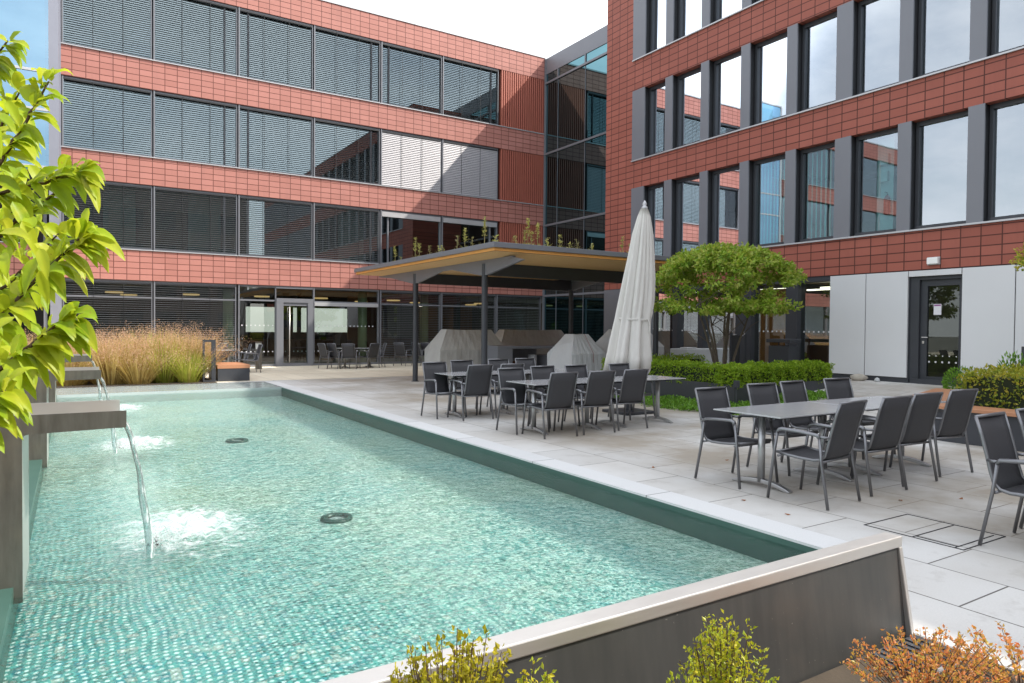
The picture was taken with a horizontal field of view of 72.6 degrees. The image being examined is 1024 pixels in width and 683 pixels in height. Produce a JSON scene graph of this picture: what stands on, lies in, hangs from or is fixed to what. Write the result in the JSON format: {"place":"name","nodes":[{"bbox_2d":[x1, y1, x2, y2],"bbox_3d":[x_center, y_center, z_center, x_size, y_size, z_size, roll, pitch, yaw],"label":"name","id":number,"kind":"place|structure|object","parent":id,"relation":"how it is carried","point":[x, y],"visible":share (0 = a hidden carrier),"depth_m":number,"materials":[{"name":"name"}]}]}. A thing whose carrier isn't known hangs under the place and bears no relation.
{"place":"outdoors","nodes":[
{"label":"outdoors","id":0,"kind":"place"},
{"bbox_2d":[0,31,124,453],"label":"leafy shrub","id":1,"kind":"object","parent":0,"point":[39,277],"visible":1,"depth_m":1.30,"materials":[{"name":"green plant"}]},
{"bbox_2d":[67,327,164,384],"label":"ornamental grass","id":2,"kind":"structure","parent":0,"point":[109,375],"depth_m":17.83,"materials":[{"name":"plant"}]},
{"bbox_2d":[95,341,177,383],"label":"ornamental grass","id":3,"kind":"object","parent":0,"point":[139,375],"depth_m":18.01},
{"bbox_2d":[56,378,216,387],"bbox_3d":[-13.549,1.098,17.096,11.300,0.001,3.080,0,1,-32],"label":"soil bed","id":4,"kind":"object","parent":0,"point":[88,384],"visible":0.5,"depth_m":18.00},
{"bbox_2d":[122,320,248,379],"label":"ornamental grass","id":5,"kind":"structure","parent":4,"relation":"on","point":[196,345],"depth_m":19.36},
{"bbox_2d":[115,328,208,382],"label":"ornamental grass","id":6,"kind":"object","parent":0,"point":[165,376],"depth_m":18.54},
{"bbox_2d":[56,382,281,402],"bbox_3d":[-8.572,1.396,17.285,5.120,0.496,1.920,0,1,-32],"label":"pool rim","id":7,"kind":"object","parent":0,"point":[123,391],"visible":0.36,"depth_m":16.85,"materials":[{"name":"stone"}]},
{"bbox_2d":[162,343,224,382],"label":"ornamental grass","id":8,"kind":"object","parent":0,"point":[193,372],"depth_m":18.67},
{"bbox_2d":[205,363,423,381],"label":"paved path","id":9,"kind":"structure","parent":0,"point":[268,373],"depth_m":23.66,"materials":[{"name":"stone"}]},
{"bbox_2d":[209,362,249,381],"bbox_3d":[-8.166,0.864,20.087,0.860,0.460,1.570,0,1,-32],"label":"wooden bench","id":10,"kind":"object","parent":9,"relation":"on","point":[232,371],"visible":0.84,"depth_m":19.46,"materials":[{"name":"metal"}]},
{"bbox_2d":[3,396,766,682],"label":"pool floor","id":11,"kind":"structure","parent":0,"point":[295,668],"depth_m":5.34,"materials":[{"name":"tile"}]},
{"bbox_2d":[0,389,800,682],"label":"water","id":12,"kind":"structure","parent":0,"point":[299,468],"depth_m":5.91,"materials":[{"name":"liquid"}]},
{"bbox_2d":[126,504,248,554],"bbox_3d":[-2.581,1.377,5.501,1.548,0.208,2.300,0,1,-32],"label":"foam","id":13,"kind":"object","parent":12,"relation":"on","point":[189,520],"visible":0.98,"depth_m":5.48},
{"bbox_2d":[0,388,817,682],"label":"pool wall","id":14,"kind":"structure","parent":0,"point":[6,594],"depth_m":6.65,"materials":[{"name":"stone"}]},
{"bbox_2d":[265,381,848,549],"bbox_3d":[-2.203,1.305,12.270,0.310,0.020,17.150,0,1,-32],"label":"pool coping","id":15,"kind":"object","parent":14,"relation":"on","point":[809,538],"visible":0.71,"depth_m":6.90,"materials":[{"name":"stone"}]},
{"bbox_2d":[330,0,607,58],"label":"sky","id":16,"kind":"structure","parent":0,"point":[545,28],"materials":[{"name":"white"}]},
{"bbox_2d":[69,376,1023,671],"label":"patio","id":17,"kind":"structure","parent":0,"point":[961,590],"depth_m":7.04,"materials":[{"name":"stone"}]},
{"bbox_2d":[0,0,545,366],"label":"office building","id":18,"kind":"structure","parent":17,"relation":"on","point":[284,158],"depth_m":27.43,"materials":[{"name":"ceramic"}]},
{"bbox_2d":[61,0,151,58],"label":"window","id":19,"kind":"structure","parent":18,"relation":"in","point":[118,26],"depth_m":23.68,"materials":[{"name":"grey glass"}]},
{"bbox_2d":[62,181,151,249],"bbox_3d":[-13.738,-4.318,23.731,2.650,2.255,0.170,0,1,-32],"label":"window","id":20,"kind":"structure","parent":18,"relation":"in","point":[125,212],"depth_m":23.99,"materials":[{"name":"grey glass"}]},
{"bbox_2d":[62,75,151,156],"bbox_3d":[-13.710,-7.597,23.667,2.650,2.335,0.170,0,1,-32],"label":"window","id":21,"kind":"structure","parent":18,"relation":"in","point":[98,115],"depth_m":23.67,"materials":[{"name":"grey glass"}]},
{"bbox_2d":[63,278,152,338],"bbox_3d":[-13.770,-0.581,23.803,2.650,3.070,0.170,0,1,-32],"label":"window","id":22,"kind":"structure","parent":18,"relation":"in","point":[108,281],"depth_m":23.87,"materials":[{"name":"grey glass"}]},
{"bbox_2d":[153,281,235,361],"bbox_3d":[-11.456,-0.590,25.261,2.740,3.070,0.170,0,1,-32],"label":"window","id":23,"kind":"structure","parent":18,"relation":"in","point":[162,283],"depth_m":25.15,"materials":[{"name":"grey metal"}]},
{"bbox_2d":[153,186,236,254],"bbox_3d":[-11.412,-4.326,25.197,2.770,2.255,0.170,0,1,-32],"label":"window","id":24,"kind":"structure","parent":18,"relation":"in","point":[184,220],"depth_m":25.19,"materials":[{"name":"grey metal"}]},
{"bbox_2d":[153,90,236,166],"bbox_3d":[-11.384,-7.606,25.134,2.770,2.335,0.170,0,1,-32],"label":"window","id":25,"kind":"structure","parent":18,"relation":"in","point":[185,128],"depth_m":25.13,"materials":[{"name":"grey glass"}]},
{"bbox_2d":[153,0,236,74],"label":"window","id":26,"kind":"structure","parent":18,"relation":"in","point":[202,34],"depth_m":25.11,"materials":[{"name":"grey glass"}]},
{"bbox_2d":[237,284,275,365],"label":"window","id":27,"kind":"structure","parent":18,"relation":"in","point":[239,285],"depth_m":26.15,"materials":[{"name":"glass"}]},
{"bbox_2d":[238,194,312,259],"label":"window","id":28,"kind":"structure","parent":18,"relation":"in","point":[267,227],"depth_m":26.69,"materials":[{"name":"glass"}]},
{"bbox_2d":[238,105,312,176],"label":"window","id":29,"kind":"structure","parent":18,"relation":"in","point":[268,140],"depth_m":26.64,"materials":[{"name":"glass"}]},
{"bbox_2d":[238,7,312,89],"bbox_3d":[-8.982,-11.094,26.562,2.760,2.555,0.170,0,1,-32],"label":"window","id":30,"kind":"structure","parent":18,"relation":"in","point":[271,48],"depth_m":26.56,"materials":[{"name":"glass"}]},
{"bbox_2d":[276,286,312,365],"bbox_3d":[-8.454,-0.589,27.100,1.400,3.088,0.281,0,1,-32],"label":"door","id":31,"kind":"structure","parent":18,"relation":"in","point":[280,302],"depth_m":26.92,"materials":[{"name":"grey metal"}]},
{"bbox_2d":[312,287,378,364],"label":"window","id":32,"kind":"structure","parent":18,"relation":"in","point":[313,291],"depth_m":28.09,"materials":[{"name":"grey metal"}]},
{"bbox_2d":[312,202,379,263],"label":"window","id":33,"kind":"structure","parent":18,"relation":"in","point":[339,232],"depth_m":28.17,"materials":[{"name":"grey metal"}]},
{"bbox_2d":[313,117,379,184],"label":"window","id":34,"kind":"structure","parent":18,"relation":"in","point":[341,150],"depth_m":28.13,"materials":[{"name":"glass"}]},
{"bbox_2d":[313,25,379,102],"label":"window","id":35,"kind":"structure","parent":18,"relation":"in","point":[344,64],"depth_m":28.05,"materials":[{"name":"glass"}]},
{"bbox_2d":[379,290,439,363],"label":"window","id":36,"kind":"structure","parent":18,"relation":"in","point":[380,291],"depth_m":29.47,"materials":[{"name":"glass"}]},
{"bbox_2d":[379,209,440,263],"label":"window","id":37,"kind":"structure","parent":18,"relation":"in","point":[399,230],"depth_m":29.60,"materials":[{"name":"glass"}]},
{"bbox_2d":[380,129,440,191],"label":"window","id":38,"kind":"structure","parent":18,"relation":"in","point":[411,161],"depth_m":29.54,"materials":[{"name":"glass"}]},
{"bbox_2d":[380,41,441,113],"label":"window","id":39,"kind":"structure","parent":18,"relation":"in","point":[411,78],"depth_m":29.55,"materials":[{"name":"glass"}]},
{"bbox_2d":[440,292,495,333],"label":"window","id":40,"kind":"structure","parent":18,"relation":"in","point":[441,293],"depth_m":31.11,"materials":[{"name":"grey metal"}]},
{"bbox_2d":[441,216,496,251],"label":"window","id":41,"kind":"structure","parent":18,"relation":"in","point":[451,227],"depth_m":31.04,"materials":[{"name":"glass"}]},
{"bbox_2d":[441,139,497,198],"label":"window","id":42,"kind":"structure","parent":18,"relation":"in","point":[467,169],"depth_m":31.05,"materials":[{"name":"glass"}]},
{"bbox_2d":[442,56,498,124],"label":"window","id":43,"kind":"structure","parent":18,"relation":"in","point":[469,90],"depth_m":31.07,"materials":[{"name":"glass"}]},
{"bbox_2d":[496,294,540,332],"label":"window","id":44,"kind":"structure","parent":18,"relation":"in","point":[497,295],"depth_m":32.65,"materials":[{"name":"grey metal"}]},
{"bbox_2d":[421,362,466,418],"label":"armchair","id":45,"kind":"object","parent":17,"relation":"on","point":[436,384],"visible":0.87,"depth_m":12.28,"materials":[{"name":"fabric"}]},
{"bbox_2d":[424,329,502,382],"bbox_3d":[-1.311,0.393,19.993,2.150,1.480,1.042,0,1,-32],"label":"grill cover","id":46,"kind":"object","parent":17,"relation":"on","point":[446,345],"visible":0.58,"depth_m":19.52,"materials":[{"name":"fabric"}]},
{"bbox_2d":[447,364,493,420],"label":"armchair","id":47,"kind":"object","parent":17,"relation":"on","point":[477,383],"visible":1,"depth_m":11.65,"materials":[{"name":"fabric"}]},
{"bbox_2d":[487,345,554,365],"bbox_3d":[0.425,0.639,19.911,2.450,1.060,0.800,0,1,-32],"label":"kitchen counter","id":48,"kind":"object","parent":17,"relation":"on","point":[511,353],"visible":0.44,"depth_m":19.54,"materials":[{"name":"grey metal"}]},
{"bbox_2d":[354,241,690,381],"bbox_3d":[0.150,-0.532,20.360,6.730,3.420,8.900,0,1,-32],"label":"canopy","id":49,"kind":"object","parent":17,"relation":"on","point":[484,266],"visible":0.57,"depth_m":17.68,"materials":[{"name":"wood"}]},
{"bbox_2d":[496,367,549,434],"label":"armchair","id":50,"kind":"object","parent":17,"relation":"on","point":[512,394],"visible":0.87,"depth_m":10.66,"materials":[{"name":"fabric"}]},
{"bbox_2d":[495,329,564,353],"bbox_3d":[0.626,0.340,23.577,3.000,1.480,1.042,0,1,-32],"label":"grill cover","id":51,"kind":"object","parent":17,"relation":"on","point":[529,337],"visible":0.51,"depth_m":23.18,"materials":[{"name":"fabric"}]},
{"bbox_2d":[521,372,578,438],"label":"armchair","id":52,"kind":"object","parent":17,"relation":"on","point":[560,394],"visible":1,"depth_m":9.85,"materials":[{"name":"fabric"}]},
{"bbox_2d":[529,365,579,428],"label":"armchair","id":53,"kind":"object","parent":17,"relation":"on","point":[540,372],"visible":0.3,"depth_m":11.31,"materials":[{"name":"fabric"}]},
{"bbox_2d":[506,378,615,434],"bbox_3d":[0.751,0.977,10.666,1.500,0.744,0.800,0,1,-32],"label":"dining table","id":54,"kind":"object","parent":17,"relation":"on","point":[535,384],"visible":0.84,"depth_m":10.41,"materials":[{"name":"metal"}]},
{"bbox_2d":[542,25,606,342],"bbox_3d":[7.996,-6.138,31.303,9.050,14.300,10.680,0,1,-32],"label":"glass link","id":55,"kind":"object","parent":17,"relation":"on","point":[575,108],"visible":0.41,"depth_m":31.05,"materials":[{"name":"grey glass"}]},
{"bbox_2d":[547,334,605,374],"bbox_3d":[1.736,0.467,18.723,1.250,1.347,0.992,0,1,-39],"label":"grill cover","id":56,"kind":"object","parent":17,"relation":"on","point":[577,349],"visible":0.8,"depth_m":18.43,"materials":[{"name":"fabric"}]},
{"bbox_2d":[561,370,615,434],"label":"armchair","id":57,"kind":"object","parent":17,"relation":"on","point":[599,389],"visible":0.84,"depth_m":10.23,"materials":[{"name":"fabric"}]},
{"bbox_2d":[595,369,648,430],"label":"armchair","id":58,"kind":"object","parent":17,"relation":"on","point":[633,386],"visible":0.81,"depth_m":10.70,"materials":[{"name":"fabric"}]},
{"bbox_2d":[602,200,654,415],"bbox_3d":[2.188,-0.659,12.878,1.063,3.958,0.753,0,1,-32],"label":"parasol","id":59,"kind":"object","parent":17,"relation":"on","point":[630,340],"visible":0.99,"depth_m":12.75,"materials":[{"name":"fabric"}]},
{"bbox_2d":[597,375,685,427],"bbox_3d":[2.035,0.972,11.499,1.500,0.744,0.800,0,1,-32],"label":"dining table","id":60,"kind":"object","parent":17,"relation":"on","point":[650,378],"visible":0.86,"depth_m":11.60,"materials":[{"name":"metal"}]},
{"bbox_2d":[614,389,826,414],"bbox_3d":[3.935,1.143,15.297,3.632,0.438,4.851,0,1,-32],"label":"ground cover","id":61,"kind":"object","parent":17,"relation":"on","point":[672,402],"visible":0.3,"depth_m":13.91,"materials":[{"name":"green plant"}]},
{"bbox_2d":[645,380,824,402],"bbox_3d":[4.618,1.054,16.328,3.180,0.480,4.150,0,1,-32],"label":"planter","id":62,"kind":"object","parent":17,"relation":"on","point":[684,388],"visible":0.17,"depth_m":14.87,"materials":[{"name":"metal"}]},
{"bbox_2d":[600,357,721,385],"bbox_3d":[3.384,0.623,15.846,0.756,0.592,3.751,0,1,-32],"label":"hedge","id":63,"kind":"object","parent":62,"relation":"in","point":[694,371],"visible":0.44,"depth_m":14.98,"materials":[{"name":"green plant"}]},
{"bbox_2d":[653,241,808,364],"bbox_3d":[4.869,-0.684,16.079,3.514,3.256,3.540,0,1,-32],"label":"tree","id":64,"kind":"object","parent":62,"relation":"in","point":[742,261],"visible":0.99,"depth_m":15.36,"materials":[{"name":"green plant"}]},
{"bbox_2d":[713,358,834,389],"bbox_3d":[5.591,0.666,14.789,3.374,0.597,0.753,0,1,-32],"label":"hedge","id":65,"kind":"object","parent":62,"relation":"in","point":[775,371],"visible":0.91,"depth_m":14.41,"materials":[{"name":"green plant"}]},
{"bbox_2d":[694,386,778,488],"bbox_3d":[2.285,0.959,7.182,0.602,0.934,0.667,0,1,-32],"label":"armchair","id":66,"kind":"object","parent":17,"relation":"on","point":[720,427],"visible":0.98,"depth_m":7.32,"materials":[{"name":"fabric"}]},
{"bbox_2d":[746,382,819,475],"bbox_3d":[3.035,0.954,7.796,0.602,0.934,0.667,0,1,-29],"label":"armchair","id":67,"kind":"object","parent":17,"relation":"on","point":[762,393],"visible":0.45,"depth_m":7.98,"materials":[{"name":"fabric"}]},
{"bbox_2d":[766,339,800,364],"bbox_3d":[6.928,0.410,17.798,0.460,0.950,0.700,0,1,-32],"label":"waste bin","id":68,"kind":"object","parent":17,"relation":"on","point":[783,352],"visible":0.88,"depth_m":17.60,"materials":[{"name":"metal"}]},
{"bbox_2d":[713,402,872,492],"bbox_3d":[2.895,1.062,7.172,1.500,0.744,0.800,0,1,-32],"label":"dining table","id":69,"kind":"object","parent":17,"relation":"on","point":[782,411],"visible":0.9,"depth_m":6.96,"materials":[{"name":"metal"}]},
{"bbox_2d":[779,380,830,467],"bbox_3d":[3.582,0.950,8.236,0.602,0.934,0.667,0,1,-35],"label":"armchair","id":70,"kind":"object","parent":17,"relation":"on","point":[794,391],"visible":0.34,"depth_m":8.44,"materials":[{"name":"fabric"}]},
{"bbox_2d":[604,0,1023,385],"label":"office building","id":71,"kind":"structure","parent":17,"relation":"on","point":[766,123],"depth_m":18.25,"materials":[{"name":"ceramic"}]},
{"bbox_2d":[648,183,663,255],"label":"window","id":72,"kind":"structure","parent":71,"relation":"in","point":[655,192],"depth_m":22.89,"materials":[{"name":"glass"}]},
{"bbox_2d":[649,82,664,155],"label":"window","id":73,"kind":"structure","parent":71,"relation":"in","point":[657,92],"depth_m":22.88,"materials":[{"name":"glass"}]},
{"bbox_2d":[650,0,665,51],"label":"window","id":74,"kind":"structure","parent":71,"relation":"in","point":[657,14],"depth_m":22.86,"materials":[{"name":"glass"}]},
{"bbox_2d":[675,175,698,254],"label":"window","id":75,"kind":"structure","parent":71,"relation":"in","point":[687,189],"depth_m":21.77,"materials":[{"name":"glass"}]},
{"bbox_2d":[677,67,700,146],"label":"window","id":76,"kind":"structure","parent":71,"relation":"in","point":[689,83],"depth_m":21.71,"materials":[{"name":"glass"}]},
{"bbox_2d":[678,0,701,38],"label":"window","id":77,"kind":"structure","parent":71,"relation":"in","point":[689,11],"depth_m":21.71,"materials":[{"name":"glass"}]},
{"bbox_2d":[711,165,738,248],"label":"window","id":78,"kind":"structure","parent":71,"relation":"in","point":[725,182],"depth_m":20.50,"materials":[{"name":"glass"}]},
{"bbox_2d":[713,51,740,136],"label":"window","id":79,"kind":"structure","parent":71,"relation":"in","point":[727,70],"depth_m":20.43,"materials":[{"name":"glass"}]},
{"bbox_2d":[752,154,784,246],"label":"window","id":80,"kind":"structure","parent":71,"relation":"in","point":[763,170],"depth_m":19.37,"materials":[{"name":"glass"}]},
{"bbox_2d":[754,32,786,124],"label":"window","id":81,"kind":"structure","parent":71,"relation":"in","point":[770,54],"depth_m":19.16,"materials":[{"name":"glass"}]},
{"bbox_2d":[799,142,834,241],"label":"window","id":82,"kind":"structure","parent":71,"relation":"in","point":[831,145],"depth_m":18.17,"materials":[{"name":"metal"}]},
{"bbox_2d":[801,11,836,110],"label":"window","id":83,"kind":"structure","parent":71,"relation":"in","point":[816,33],"depth_m":18.06,"materials":[{"name":"glass"}]},
{"bbox_2d":[854,127,897,235],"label":"window","id":84,"kind":"structure","parent":71,"relation":"in","point":[859,139],"depth_m":16.99,"materials":[{"name":"metal"}]},
{"bbox_2d":[857,0,898,94],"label":"window","id":85,"kind":"structure","parent":71,"relation":"in","point":[861,4],"depth_m":16.94,"materials":[{"name":"metal"}]},
{"bbox_2d":[876,136,894,230],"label":"window","id":86,"kind":"structure","parent":71,"relation":"attached to","point":[885,168],"depth_m":16.79,"materials":[{"name":"glass"}]},
{"bbox_2d":[909,274,961,382],"bbox_3d":[9.366,-0.245,15.369,0.161,2.395,1.100,0,1,-32],"label":"door","id":87,"kind":"structure","parent":71,"relation":"in","point":[934,340],"depth_m":15.43,"materials":[{"name":"glass"}]},
{"bbox_2d":[914,110,967,228],"bbox_3d":[9.497,-3.731,15.342,0.188,2.447,1.178,0,1,-32],"label":"window","id":88,"kind":"structure","parent":71,"relation":"in","point":[919,125],"depth_m":15.77,"materials":[{"name":"metal"}]},
{"bbox_2d":[917,0,968,76],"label":"window","id":89,"kind":"structure","parent":71,"relation":"in","point":[921,2],"depth_m":15.74,"materials":[{"name":"metal"}]},
{"bbox_2d":[988,97,1023,220],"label":"window","id":90,"kind":"structure","parent":71,"relation":"in","point":[992,133],"depth_m":14.52,"materials":[{"name":"metal"}]},
{"bbox_2d":[766,399,867,510],"bbox_3d":[2.789,0.980,6.352,0.602,0.934,0.667,0,1,-38],"label":"armchair","id":91,"kind":"object","parent":17,"relation":"on","point":[844,428],"visible":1,"depth_m":6.19,"materials":[{"name":"fabric"}]},
{"bbox_2d":[823,377,895,459],"bbox_3d":[4.347,0.946,8.777,0.602,0.934,0.667,0,1,-25],"label":"armchair","id":92,"kind":"object","parent":17,"relation":"on","point":[838,388],"visible":0.26,"depth_m":9.00,"materials":[{"name":"fabric"}]},
{"bbox_2d":[816,395,913,495],"bbox_3d":[3.481,0.976,6.859,0.602,0.934,0.667,0,1,-31],"label":"armchair","id":93,"kind":"object","parent":17,"relation":"on","point":[889,423],"visible":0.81,"depth_m":6.64,"materials":[{"name":"fabric"}]},
{"bbox_2d":[806,396,945,475],"bbox_3d":[4.189,1.058,7.988,1.500,0.744,0.800,0,1,-32],"label":"dining table","id":94,"kind":"object","parent":17,"relation":"on","point":[873,402],"visible":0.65,"depth_m":7.96,"materials":[{"name":"metal"}]},
{"bbox_2d":[850,392,943,486],"bbox_3d":[4.023,0.972,7.271,0.602,0.934,0.667,0,1,-29],"label":"armchair","id":95,"kind":"object","parent":17,"relation":"on","point":[920,419],"visible":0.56,"depth_m":7.04,"materials":[{"name":"fabric"}]},
{"bbox_2d":[889,388,978,476],"bbox_3d":[4.694,0.969,7.742,0.602,0.934,0.667,0,1,-27],"label":"armchair","id":96,"kind":"object","parent":17,"relation":"on","point":[956,411],"visible":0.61,"depth_m":7.50,"materials":[{"name":"fabric"}]},
{"bbox_2d":[921,388,1023,451],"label":"bench","id":97,"kind":"object","parent":17,"relation":"on","point":[973,435],"visible":0.24,"depth_m":9.52,"materials":[{"name":"brown wood"}]},
{"bbox_2d":[974,411,1023,544],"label":"armchair","id":98,"kind":"object","parent":17,"relation":"on","point":[1003,461],"visible":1,"depth_m":5.19,"materials":[{"name":"fabric"}]},
{"bbox_2d":[800,638,1022,682],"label":"planting bed","id":99,"kind":"object","parent":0,"point":[841,674],"depth_m":3.15,"materials":[{"name":"soil"}]},
{"bbox_2d":[23,367,100,467],"bbox_3d":[-5.461,0.887,8.374,0.885,1.110,0.750,0,1,-32],"label":"water spout","id":100,"kind":"object","parent":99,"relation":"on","point":[38,446],"visible":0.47,"depth_m":8.00,"materials":[{"name":"metal"}]},
{"bbox_2d":[0,400,126,603],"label":"water spout","id":101,"kind":"object","parent":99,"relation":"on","point":[53,417],"visible":0.81,"depth_m":4.12,"materials":[{"name":"metal"}]},
{"bbox_2d":[124,421,153,557],"bbox_3d":[-2.590,1.013,4.797,0.225,0.974,0.201,0,1,-32],"label":"water jet","id":102,"kind":"object","parent":101,"relation":"attached to","point":[142,486],"visible":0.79,"depth_m":4.82},
{"bbox_2d":[386,624,512,682],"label":"shrub","id":103,"kind":"object","parent":99,"relation":"on","point":[463,673],"visible":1,"depth_m":1.84,"materials":[{"name":"green plant"}]},
{"bbox_2d":[318,532,913,682],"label":"basin wall","id":104,"kind":"structure","parent":99,"relation":"on","point":[812,614],"depth_m":2.97,"materials":[{"name":"silver metal"}]},
{"bbox_2d":[666,609,779,682],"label":"shrub","id":105,"kind":"object","parent":99,"relation":"on","point":[720,656],"visible":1,"depth_m":2.30,"materials":[{"name":"green plant"}]},
{"bbox_2d":[866,635,961,679],"bbox_3d":[1.936,1.521,3.333,0.420,0.062,0.250,0,1,-32],"label":"drain grate","id":106,"kind":"object","parent":99,"relation":"on","point":[910,646],"visible":0.24,"depth_m":3.36,"materials":[{"name":"metal"}]},
{"bbox_2d":[842,624,1014,682],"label":"shrub","id":107,"kind":"object","parent":99,"relation":"on","point":[931,667],"visible":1,"depth_m":2.80,"materials":[{"name":"orange plant"}]},
{"bbox_2d":[913,621,1023,682],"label":"shrub","id":108,"kind":"object","parent":99,"relation":"on","point":[1010,655],"visible":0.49,"depth_m":3.13,"materials":[{"name":"orange plant"}]},
{"label":"ground","id":109,"kind":"structure","parent":0,"visible":0},
{"bbox_2d":[0,0,61,324],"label":"stair tower","id":110,"kind":"structure","parent":109,"relation":"on","point":[37,23],"depth_m":21.92,"materials":[{"name":"glass"}]},
{"bbox_2d":[246,307,346,331],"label":"wall","id":111,"kind":"structure","parent":109,"relation":"on","point":[260,316],"depth_m":45.69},
{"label":"soil bed","id":112,"kind":"structure","parent":0,"visible":0},
{"bbox_2d":[955,362,1023,408],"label":"hedge","id":113,"kind":"object","parent":112,"relation":"on","point":[999,387],"visible":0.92,"depth_m":9.91,"materials":[{"name":"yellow plant"}]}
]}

